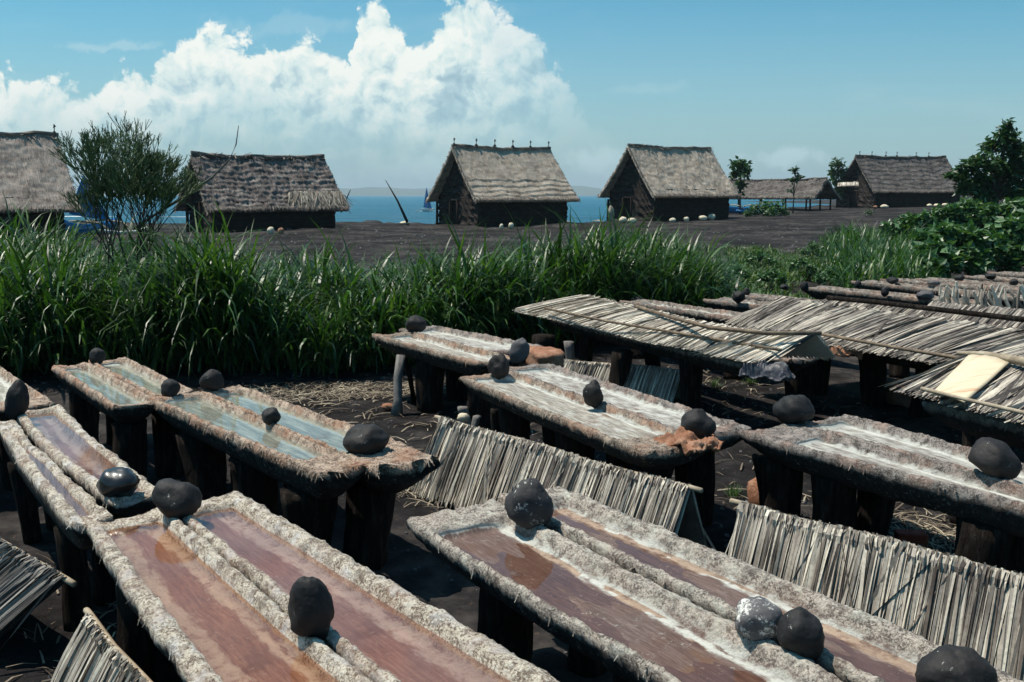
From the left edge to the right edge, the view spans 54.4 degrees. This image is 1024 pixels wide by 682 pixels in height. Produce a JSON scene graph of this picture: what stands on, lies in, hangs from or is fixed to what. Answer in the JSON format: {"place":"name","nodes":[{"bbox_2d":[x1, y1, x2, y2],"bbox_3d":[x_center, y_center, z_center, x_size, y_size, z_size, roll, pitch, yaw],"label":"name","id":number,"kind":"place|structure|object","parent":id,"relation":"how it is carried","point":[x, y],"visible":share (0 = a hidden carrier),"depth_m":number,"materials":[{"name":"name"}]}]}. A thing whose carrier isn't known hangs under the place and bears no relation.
{"place":"outdoors","nodes":[
{"label":"outdoors","id":0,"kind":"place"},
{"bbox_2d":[74,186,602,195],"bbox_3d":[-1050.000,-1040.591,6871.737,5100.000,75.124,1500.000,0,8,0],"label":"island","id":1,"kind":"structure","parent":0,"point":[577,190],"depth_m":6332.73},
{"bbox_2d":[64,196,835,223],"bbox_3d":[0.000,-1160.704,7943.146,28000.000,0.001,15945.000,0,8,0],"label":"sea","id":2,"kind":"structure","parent":0,"point":[384,209],"depth_m":241.04,"materials":[{"name":"liquid"}]},
{"bbox_2d":[0,195,1023,681],"bbox_3d":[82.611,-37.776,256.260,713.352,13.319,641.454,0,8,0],"label":"ground","id":3,"kind":"structure","parent":0,"point":[430,581],"depth_m":9.63,"materials":[{"name":"soil"}]},
{"bbox_2d":[7,461,41,544],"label":"support post","id":4,"kind":"object","parent":3,"relation":"on","point":[26,500],"visible":0.73,"depth_m":5.73,"materials":[{"name":"brown wood"}]},
{"bbox_2d":[0,420,112,549],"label":"salt trough","id":5,"kind":"object","parent":4,"relation":"on","point":[66,502],"visible":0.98,"depth_m":4.79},
{"bbox_2d":[0,536,76,648],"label":"leaf screen","id":6,"kind":"object","parent":3,"relation":"on","point":[29,583],"visible":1,"depth_m":4.36,"materials":[{"name":"grey plant"}]},
{"bbox_2d":[0,124,82,239],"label":"thatched hut","id":7,"kind":"object","parent":3,"relation":"on","point":[34,171],"visible":0.87,"depth_m":45.35,"materials":[{"name":"plant"}]},
{"bbox_2d":[53,525,93,631],"bbox_3d":[-2.035,1.106,4.627,0.132,0.500,0.169,-6,10,-37],"label":"support post","id":8,"kind":"object","parent":3,"relation":"on","point":[73,565],"visible":0.66,"depth_m":4.58,"materials":[{"name":"brown wood"}]},
{"bbox_2d":[69,391,99,442],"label":"support post","id":9,"kind":"object","parent":3,"relation":"on","point":[85,414],"visible":0.41,"depth_m":7.73,"materials":[{"name":"brown wood"}]},
{"bbox_2d":[51,362,154,423],"bbox_3d":[-3.048,0.384,7.364,0.340,0.219,1.979,-6,10,-36],"label":"salt trough","id":10,"kind":"object","parent":9,"relation":"on","point":[114,397],"visible":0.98,"depth_m":7.11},
{"bbox_2d":[51,607,152,681],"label":"leaf screen","id":11,"kind":"object","parent":3,"relation":"on","point":[96,653],"visible":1,"depth_m":3.77,"materials":[{"name":"beige plant"}]},
{"bbox_2d":[91,547,115,605],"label":"support post","id":12,"kind":"object","parent":3,"relation":"on","point":[103,587],"visible":0.24,"depth_m":4.88,"materials":[{"name":"brown wood"}]},
{"bbox_2d":[16,404,156,519],"bbox_3d":[-2.387,0.674,5.491,0.327,0.237,2.382,-6,10,-35],"label":"salt trough","id":13,"kind":"object","parent":12,"relation":"on","point":[77,454],"visible":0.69,"depth_m":5.46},
{"bbox_2d":[4,379,29,419],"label":"weight stone","id":14,"kind":"object","parent":13,"relation":"on","point":[16,403],"visible":0.98,"depth_m":6.18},
{"bbox_2d":[96,467,139,497],"bbox_3d":[-1.801,0.648,4.560,0.200,0.147,0.193,0,8,0],"label":"weight stone","id":15,"kind":"object","parent":13,"relation":"on","point":[117,482],"visible":0.99,"depth_m":4.49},
{"bbox_2d":[105,415,114,444],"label":"support post","id":16,"kind":"object","parent":3,"relation":"on","point":[109,433],"visible":0.12,"depth_m":8.05,"materials":[{"name":"brown wood"}]},
{"bbox_2d":[88,357,193,395],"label":"salt trough","id":17,"kind":"object","parent":16,"relation":"on","point":[144,379],"visible":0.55,"depth_m":7.75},
{"bbox_2d":[48,111,204,357],"bbox_3d":[-4.660,-1.304,12.317,1.762,3.052,1.972,0,8,0],"label":"pencil bush","id":18,"kind":"object","parent":3,"relation":"on","point":[153,183],"visible":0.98,"depth_m":12.00,"materials":[{"name":"green plant"}]},
{"bbox_2d":[111,419,147,478],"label":"support post","id":19,"kind":"object","parent":3,"relation":"on","point":[129,445],"visible":0.59,"depth_m":6.68,"materials":[{"name":"brown wood"}]},
{"bbox_2d":[115,583,177,681],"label":"support post","id":20,"kind":"object","parent":3,"relation":"on","point":[136,645],"visible":0.34,"depth_m":4.00,"materials":[{"name":"brown wood"}]},
{"bbox_2d":[81,508,372,681],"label":"salt trough","id":21,"kind":"object","parent":20,"relation":"on","point":[202,608],"visible":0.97,"depth_m":3.38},
{"bbox_2d":[151,411,184,478],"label":"support post","id":22,"kind":"object","parent":3,"relation":"on","point":[168,461],"visible":0.61,"depth_m":7.00,"materials":[{"name":"brown wood"}]},
{"bbox_2d":[175,432,226,499],"bbox_3d":[-2.009,0.834,6.518,0.350,0.462,0.262,4,9,27],"label":"support post","id":23,"kind":"object","parent":3,"relation":"on","point":[205,467],"visible":0.67,"depth_m":6.42,"materials":[{"name":"brown wood"}]},
{"bbox_2d":[230,469,232,489],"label":"support post","id":24,"kind":"object","parent":3,"relation":"on","point":[231,479],"visible":0.03,"depth_m":6.75,"materials":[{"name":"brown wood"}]},
{"bbox_2d":[201,385,440,492],"bbox_3d":[-1.297,0.576,6.105,0.422,0.245,2.609,-6,10,-37],"label":"salt trough","id":25,"kind":"object","parent":24,"relation":"on","point":[393,466],"visible":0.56,"depth_m":5.60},
{"bbox_2d":[343,424,388,454],"bbox_3d":[-0.782,0.530,5.323,0.250,0.170,0.240,0,8,0],"label":"weight stone","id":26,"kind":"object","parent":25,"relation":"on","point":[368,439],"visible":0.93,"depth_m":5.25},
{"bbox_2d":[228,456,278,515],"bbox_3d":[-1.548,0.931,5.937,0.320,0.484,0.277,5,10,30],"label":"support post","id":27,"kind":"object","parent":3,"relation":"on","point":[257,486],"visible":0.42,"depth_m":5.81,"materials":[{"name":"brown wood"}]},
{"bbox_2d":[147,391,366,499],"bbox_3d":[-1.579,0.605,5.922,0.402,0.243,2.509,-6,11,-38],"label":"salt trough","id":28,"kind":"object","parent":27,"relation":"on","point":[285,456],"visible":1,"depth_m":5.65,"materials":[{"name":"wood"}]},
{"bbox_2d":[174,151,359,232],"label":"thatched hut","id":29,"kind":"object","parent":3,"relation":"on","point":[276,192],"visible":0.93,"depth_m":53.28,"materials":[{"name":"plant"}]},
{"bbox_2d":[280,485,337,544],"bbox_3d":[-1.096,1.013,5.354,0.310,0.477,0.314,7,11,39],"label":"support post","id":30,"kind":"object","parent":3,"relation":"on","point":[311,515],"visible":0.44,"depth_m":5.22,"materials":[{"name":"brown wood"}]},
{"bbox_2d":[343,482,396,570],"bbox_3d":[-0.777,1.000,5.476,0.282,0.488,0.298,7,11,41],"label":"support post","id":31,"kind":"object","parent":3,"relation":"on","point":[369,517],"visible":0.8,"depth_m":5.36,"materials":[{"name":"brown wood"}]},
{"bbox_2d":[0,191,758,378],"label":"tall grass","id":32,"kind":"structure","parent":3,"relation":"on","point":[69,301],"depth_m":11.36,"materials":[{"name":"plant"}]},
{"bbox_2d":[415,360,444,412],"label":"support post","id":33,"kind":"object","parent":3,"relation":"on","point":[429,381],"visible":0.86,"depth_m":9.32,"materials":[{"name":"brown wood"}]},
{"bbox_2d":[445,369,467,401],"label":"support post","id":34,"kind":"object","parent":3,"relation":"on","point":[456,389],"visible":0.45,"depth_m":9.82,"materials":[{"name":"brown wood"}]},
{"bbox_2d":[399,325,544,360],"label":"salt trough","id":35,"kind":"object","parent":34,"relation":"on","point":[499,345],"visible":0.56,"depth_m":9.89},
{"bbox_2d":[466,375,492,428],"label":"support post","id":36,"kind":"object","parent":3,"relation":"on","point":[477,405],"visible":0.38,"depth_m":8.59,"materials":[{"name":"brown wood"}]},
{"bbox_2d":[372,331,516,374],"bbox_3d":[-0.677,0.129,9.243,0.458,0.218,2.069,-5,10,-33],"label":"salt trough","id":37,"kind":"object","parent":36,"relation":"on","point":[452,356],"visible":0.91,"depth_m":9.15,"materials":[{"name":"wood"}]},
{"bbox_2d":[5,361,955,681],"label":"straw litter","id":38,"kind":"object","parent":3,"relation":"on","point":[347,391],"visible":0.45,"depth_m":9.33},
{"bbox_2d":[425,138,580,226],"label":"thatched hut","id":39,"kind":"object","parent":3,"relation":"on","point":[474,184],"visible":0.96,"depth_m":62.62,"materials":[{"name":"plant"}]},
{"bbox_2d":[477,588,532,662],"bbox_3d":[-0.026,1.202,3.994,0.233,0.476,0.266,1,8,8],"label":"support post","id":40,"kind":"object","parent":3,"relation":"on","point":[505,626],"visible":0.39,"depth_m":3.89,"materials":[{"name":"brown wood"}]},
{"bbox_2d":[498,406,529,439],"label":"support post","id":41,"kind":"object","parent":3,"relation":"on","point":[511,424],"visible":0.3,"depth_m":7.11,"materials":[{"name":"brown wood"}]},
{"bbox_2d":[34,225,1017,678],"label":"pebbles","id":42,"kind":"object","parent":3,"relation":"on","point":[532,435],"visible":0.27,"depth_m":10.58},
{"bbox_2d":[542,426,555,446],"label":"support post","id":43,"kind":"object","parent":3,"relation":"on","point":[548,435],"visible":0.12,"depth_m":7.51,"materials":[{"name":"brown wood"}]},
{"bbox_2d":[509,364,750,453],"bbox_3d":[0.663,0.447,6.910,0.488,0.208,2.586,-4,9,-26],"label":"salt trough","id":44,"kind":"object","parent":43,"relation":"on","point":[666,413],"visible":0.52,"depth_m":6.81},
{"bbox_2d":[411,415,715,549],"bbox_3d":[0.163,0.872,5.997,0.475,0.535,2.456,-7,11,-40],"label":"leaf screen","id":45,"kind":"object","parent":3,"relation":"on","point":[480,466],"visible":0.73,"depth_m":5.93,"materials":[{"name":"beige plant"}]},
{"bbox_2d":[566,646,607,677],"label":"support post","id":46,"kind":"object","parent":3,"relation":"on","point":[579,664],"visible":0.14,"depth_m":4.19,"materials":[{"name":"brown wood"}]},
{"bbox_2d":[497,486,1023,681],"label":"salt trough","id":47,"kind":"object","parent":46,"relation":"on","point":[860,645],"visible":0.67,"depth_m":3.57,"materials":[{"name":"brown wood"}]},
{"bbox_2d":[915,644,997,681],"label":"weight stone","id":48,"kind":"object","parent":47,"relation":"on","point":[948,663],"visible":1,"depth_m":2.69,"materials":[{"name":"stone"}]},
{"bbox_2d":[608,350,633,386],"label":"support post","id":49,"kind":"object","parent":3,"relation":"on","point":[621,362],"visible":0.67,"depth_m":9.67,"materials":[{"name":"brown wood"}]},
{"bbox_2d":[564,359,679,402],"bbox_3d":[1.005,0.381,9.871,1.610,0.366,0.377,5,10,31],"label":"leaf screen","id":50,"kind":"object","parent":3,"relation":"on","point":[660,382],"visible":0.54,"depth_m":9.61,"materials":[{"name":"grey plant"}]},
{"bbox_2d":[630,464,674,478],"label":"support post","id":51,"kind":"object","parent":3,"relation":"on","point":[667,473],"visible":0.07,"depth_m":5.57,"materials":[{"name":"brown wood"}]},
{"bbox_2d":[458,371,708,470],"bbox_3d":[0.355,0.506,6.521,0.507,0.210,2.528,-4,9,-26],"label":"salt trough","id":52,"kind":"object","parent":51,"relation":"on","point":[625,436],"visible":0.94,"depth_m":6.24,"materials":[{"name":"wood"}]},
{"bbox_2d":[654,426,724,456],"bbox_3d":[0.974,0.547,5.487,0.243,0.112,0.340,-6,10,-35],"label":"bark slab","id":53,"kind":"object","parent":52,"relation":"on","point":[688,441],"depth_m":5.42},
{"bbox_2d":[681,409,715,438],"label":"weight stone","id":54,"kind":"object","parent":52,"relation":"on","point":[699,423],"visible":0.68,"depth_m":5.55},
{"bbox_2d":[644,352,660,366],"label":"support post","id":55,"kind":"object","parent":3,"relation":"on","point":[652,359],"visible":0.25,"depth_m":11.09,"materials":[{"name":"brown wood"}]},
{"bbox_2d":[766,356,818,370],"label":"salt trough","id":56,"kind":"object","parent":55,"relation":"on","point":[796,364],"visible":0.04,"depth_m":8.69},
{"bbox_2d":[514,294,835,362],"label":"leaf roof","id":57,"kind":"structure","parent":56,"relation":"on","point":[804,346],"depth_m":8.97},
{"bbox_2d":[635,305,821,334],"bbox_3d":[1.663,-0.182,8.907,0.571,0.044,2.310,-5,10,-33],"label":"bamboo pole","id":58,"kind":"object","parent":57,"relation":"on","point":[729,329],"visible":1,"depth_m":8.29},
{"bbox_2d":[738,359,795,381],"bbox_3d":[2.038,0.226,7.985,0.437,0.178,0.208,7,11,39],"label":"plastic wrap","id":59,"kind":"object","parent":57,"relation":"attached to","point":[780,371],"visible":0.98,"depth_m":7.92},
{"bbox_2d":[597,143,741,221],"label":"thatched hut","id":60,"kind":"object","parent":3,"relation":"on","point":[681,183],"visible":0.96,"depth_m":69.48,"materials":[{"name":"plant"}]},
{"bbox_2d":[550,319,788,378],"bbox_3d":[1.385,0.037,9.927,0.405,0.178,3.686,-4,9,-25],"label":"salt trough","id":61,"kind":"object","parent":3,"relation":"on","point":[726,365],"visible":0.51,"depth_m":9.46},
{"bbox_2d":[679,359,702,408],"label":"support post","id":62,"kind":"object","parent":3,"relation":"on","point":[691,375],"visible":0.74,"depth_m":9.23,"materials":[{"name":"brown wood"}]},
{"bbox_2d":[674,452,714,525],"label":"support post","id":63,"kind":"object","parent":3,"relation":"on","point":[699,471],"visible":0.47,"depth_m":5.98,"materials":[{"name":"brown wood"}]},
{"bbox_2d":[723,372,742,380],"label":"support post","id":64,"kind":"object","parent":3,"relation":"on","point":[727,376],"visible":0.12,"depth_m":10.89,"materials":[{"name":"brown wood"}]},
{"bbox_2d":[619,299,742,327],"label":"salt trough","id":65,"kind":"object","parent":64,"relation":"on","point":[697,313],"visible":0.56,"depth_m":11.47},
{"bbox_2d":[718,243,829,299],"bbox_3d":[6.380,-1.779,23.848,5.346,0.648,19.732,3,9,20],"label":"ground cover","id":66,"kind":"object","parent":3,"relation":"on","point":[782,259],"visible":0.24,"depth_m":23.71,"materials":[{"name":"green plant"}]},
{"bbox_2d":[752,453,802,516],"bbox_3d":[1.567,0.924,5.857,0.272,0.487,0.274,-4,9,-24],"label":"support post","id":67,"kind":"object","parent":3,"relation":"on","point":[780,487],"visible":0.53,"depth_m":5.74,"materials":[{"name":"brown wood"}]},
{"bbox_2d":[745,293,819,301],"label":"salt trough","id":68,"kind":"object","parent":3,"relation":"on","point":[760,297],"visible":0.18,"depth_m":12.53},
{"bbox_2d":[927,301,1023,316],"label":"leaf roof","id":69,"kind":"structure","parent":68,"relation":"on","point":[997,309],"depth_m":10.11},
{"bbox_2d":[938,281,1023,309],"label":"leaf stalk bundle","id":70,"kind":"object","parent":69,"relation":"on","point":[980,297],"visible":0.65,"depth_m":10.91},
{"bbox_2d":[729,177,841,210],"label":"open shed","id":71,"kind":"structure","parent":3,"relation":"on","point":[814,188],"depth_m":94.78,"materials":[{"name":"plant"}]},
{"bbox_2d":[784,363,816,404],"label":"support post","id":72,"kind":"object","parent":3,"relation":"on","point":[802,383],"visible":0.48,"depth_m":9.22,"materials":[{"name":"brown wood"}]},
{"bbox_2d":[811,475,858,530],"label":"support post","id":73,"kind":"object","parent":3,"relation":"on","point":[834,502],"visible":0.53,"depth_m":5.39,"materials":[{"name":"brown wood"}]},
{"bbox_2d":[738,423,1023,537],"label":"salt trough","id":74,"kind":"object","parent":73,"relation":"on","point":[971,495],"visible":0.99,"depth_m":5.06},
{"bbox_2d":[858,358,886,405],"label":"support post","id":75,"kind":"object","parent":3,"relation":"on","point":[873,375],"visible":0.74,"depth_m":9.59,"materials":[{"name":"brown wood"}]},
{"bbox_2d":[725,498,1023,680],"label":"leaf screen","id":76,"kind":"object","parent":3,"relation":"on","point":[937,597],"visible":0.66,"depth_m":4.18,"materials":[{"name":"beige plant"}]},
{"bbox_2d":[856,489,895,536],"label":"support post","id":77,"kind":"object","parent":3,"relation":"on","point":[875,512],"visible":0.44,"depth_m":5.70,"materials":[{"name":"brown wood"}]},
{"bbox_2d":[836,152,959,207],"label":"thatched hut","id":78,"kind":"object","parent":3,"relation":"on","point":[894,181],"visible":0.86,"depth_m":101.22,"materials":[{"name":"plant"}]},
{"bbox_2d":[876,203,956,240],"bbox_3d":[12.128,-3.224,30.065,2.438,1.878,1.320,0,8,0],"label":"bush","id":79,"kind":"object","parent":3,"relation":"on","point":[910,221],"visible":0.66,"depth_m":29.67,"materials":[{"name":"green plant"}]},
{"bbox_2d":[908,369,937,417],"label":"support post","id":80,"kind":"object","parent":3,"relation":"on","point":[916,410],"visible":0.26,"depth_m":9.03,"materials":[{"name":"brown wood"}]},
{"bbox_2d":[826,345,941,370],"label":"salt trough","id":81,"kind":"object","parent":80,"relation":"on","point":[913,364],"visible":0.03,"depth_m":9.01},
{"bbox_2d":[722,296,1023,365],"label":"leaf roof","id":82,"kind":"structure","parent":81,"relation":"on","point":[940,334],"depth_m":8.54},
{"bbox_2d":[818,298,1023,329],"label":"leaf roof","id":83,"kind":"structure","parent":82,"relation":"on","point":[995,322],"depth_m":9.44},
{"bbox_2d":[826,295,1023,321],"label":"bamboo pole","id":84,"kind":"object","parent":83,"relation":"on","point":[939,309],"visible":1,"depth_m":9.31,"materials":[{"name":"brown wood"}]},
{"bbox_2d":[903,216,967,278],"bbox_3d":[8.213,-1.565,19.308,1.276,1.696,2.322,6,10,37],"label":"bush","id":85,"kind":"object","parent":3,"relation":"on","point":[944,253],"visible":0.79,"depth_m":18.90,"materials":[{"name":"green plant"}]},
{"bbox_2d":[878,354,1023,424],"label":"leaf roof","id":86,"kind":"structure","parent":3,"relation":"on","point":[1004,386],"depth_m":6.30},
{"bbox_2d":[930,354,1008,402],"bbox_3d":[2.968,0.232,6.431,0.299,0.200,0.805,7,11,41],"label":"leaf sheath","id":87,"kind":"object","parent":86,"relation":"on","point":[969,376],"visible":0.93,"depth_m":6.42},
{"bbox_2d":[937,196,988,230],"bbox_3d":[13.594,-3.320,29.956,1.774,2.089,1.340,0,8,0],"label":"bush","id":88,"kind":"object","parent":3,"relation":"on","point":[964,214],"visible":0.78,"depth_m":29.59,"materials":[{"name":"green plant"}]},
{"bbox_2d":[951,219,1010,275],"bbox_3d":[9.233,-1.665,20.176,1.340,1.643,1.866,7,11,41],"label":"bush","id":89,"kind":"object","parent":3,"relation":"on","point":[980,250],"visible":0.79,"depth_m":19.65,"materials":[{"name":"green plant"}]},
{"bbox_2d":[941,117,1023,221],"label":"tree","id":90,"kind":"object","parent":3,"relation":"on","point":[997,183],"visible":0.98,"depth_m":32.39,"materials":[{"name":"green plant"}]},
{"bbox_2d":[953,517,1013,569],"bbox_3d":[2.237,1.093,4.742,0.284,0.498,0.266,5,10,33],"label":"support post","id":91,"kind":"object","parent":3,"relation":"on","point":[981,543],"visible":0.38,"depth_m":4.62,"materials":[{"name":"brown wood"}]},
{"bbox_2d":[984,208,1023,271],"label":"bush","id":92,"kind":"object","parent":3,"relation":"on","point":[1010,229],"visible":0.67,"depth_m":20.56,"materials":[{"name":"green plant"}]},
{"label":"support post","id":93,"kind":"object","parent":3,"relation":"on","visible":0},
{"bbox_2d":[406,499,841,681],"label":"salt trough","id":94,"kind":"object","parent":93,"relation":"on","point":[615,619],"visible":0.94,"depth_m":3.41,"materials":[{"name":"brown wood"}]},
{"bbox_2d":[505,478,553,529],"bbox_3d":[0.071,0.681,4.157,0.205,0.225,0.153,0,8,0],"label":"weight stone","id":95,"kind":"object","parent":94,"relation":"on","point":[528,504],"visible":0.98,"depth_m":4.10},
{"bbox_2d":[735,596,782,640],"bbox_3d":[0.764,0.865,3.099,0.140,0.139,0.146,0,8,0],"label":"weight stone","id":96,"kind":"object","parent":94,"relation":"on","point":[757,618],"visible":0.98,"depth_m":3.05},
{"bbox_2d":[777,606,824,659],"bbox_3d":[0.864,0.877,2.978,0.134,0.156,0.134,0,8,0],"label":"weight stone","id":97,"kind":"object","parent":94,"relation":"on","point":[800,632],"visible":0.89,"depth_m":2.93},
{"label":"support post","id":98,"kind":"object","parent":3,"relation":"on","visible":0},
{"bbox_2d":[796,414,1023,485],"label":"salt trough","id":99,"kind":"object","parent":98,"relation":"on","point":[893,438],"visible":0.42,"depth_m":5.69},
{"bbox_2d":[773,395,814,424],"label":"weight stone","id":100,"kind":"object","parent":99,"relation":"on","point":[793,409],"visible":0.92,"depth_m":5.93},
{"bbox_2d":[968,437,1021,479],"bbox_3d":[2.367,0.581,4.887,0.239,0.201,0.238,0,8,0],"label":"weight stone","id":101,"kind":"object","parent":99,"relation":"on","point":[992,457],"visible":0.93,"depth_m":4.81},
{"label":"support post","id":102,"kind":"object","parent":3,"relation":"on","visible":0},
{"bbox_2d":[804,285,974,304],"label":"salt trough","id":103,"kind":"object","parent":102,"relation":"on","point":[821,292],"visible":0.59,"depth_m":13.05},
{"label":"support post","id":104,"kind":"object","parent":3,"relation":"on","visible":0},
{"bbox_2d":[851,280,1023,308],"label":"salt trough","id":105,"kind":"object","parent":104,"relation":"on","point":[895,287],"visible":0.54,"depth_m":13.91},
{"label":"support post","id":106,"kind":"object","parent":3,"relation":"on","visible":0},
{"bbox_2d":[922,401,1023,449],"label":"salt trough","id":107,"kind":"object","parent":106,"relation":"on","point":[978,425],"visible":0.77,"depth_m":6.33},
{"bbox_2d":[0,0,1023,188],"label":"sky","id":108,"kind":"structure","parent":0,"point":[384,90],"materials":[{"name":"blue"}]},
{"bbox_2d":[808,217,956,288],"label":"tall grass","id":109,"kind":"structure","parent":0,"point":[862,254],"depth_m":19.39,"materials":[{"name":"plant"}]},
{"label":"support post","id":110,"kind":"object","parent":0,"visible":0},
{"bbox_2d":[182,491,558,681],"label":"salt trough","id":111,"kind":"object","parent":110,"relation":"on","point":[382,629],"visible":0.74,"depth_m":3.39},
{"bbox_2d":[152,478,201,520],"bbox_3d":[-1.441,0.679,4.279,0.198,0.178,0.206,0,8,0],"label":"weight stone","id":112,"kind":"object","parent":111,"relation":"on","point":[171,497],"visible":0.95,"depth_m":4.21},
{"bbox_2d":[288,576,334,639],"bbox_3d":[-0.628,0.837,3.097,0.148,0.225,0.114,0,8,0],"label":"weight stone","id":113,"kind":"object","parent":111,"relation":"on","point":[311,611],"visible":0.91,"depth_m":3.06,"materials":[{"name":"stone"}]},
{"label":"support post","id":114,"kind":"object","parent":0,"visible":0},
{"bbox_2d":[0,366,54,424],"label":"salt trough","id":115,"kind":"object","parent":114,"relation":"on","point":[38,400],"visible":0.51,"depth_m":6.84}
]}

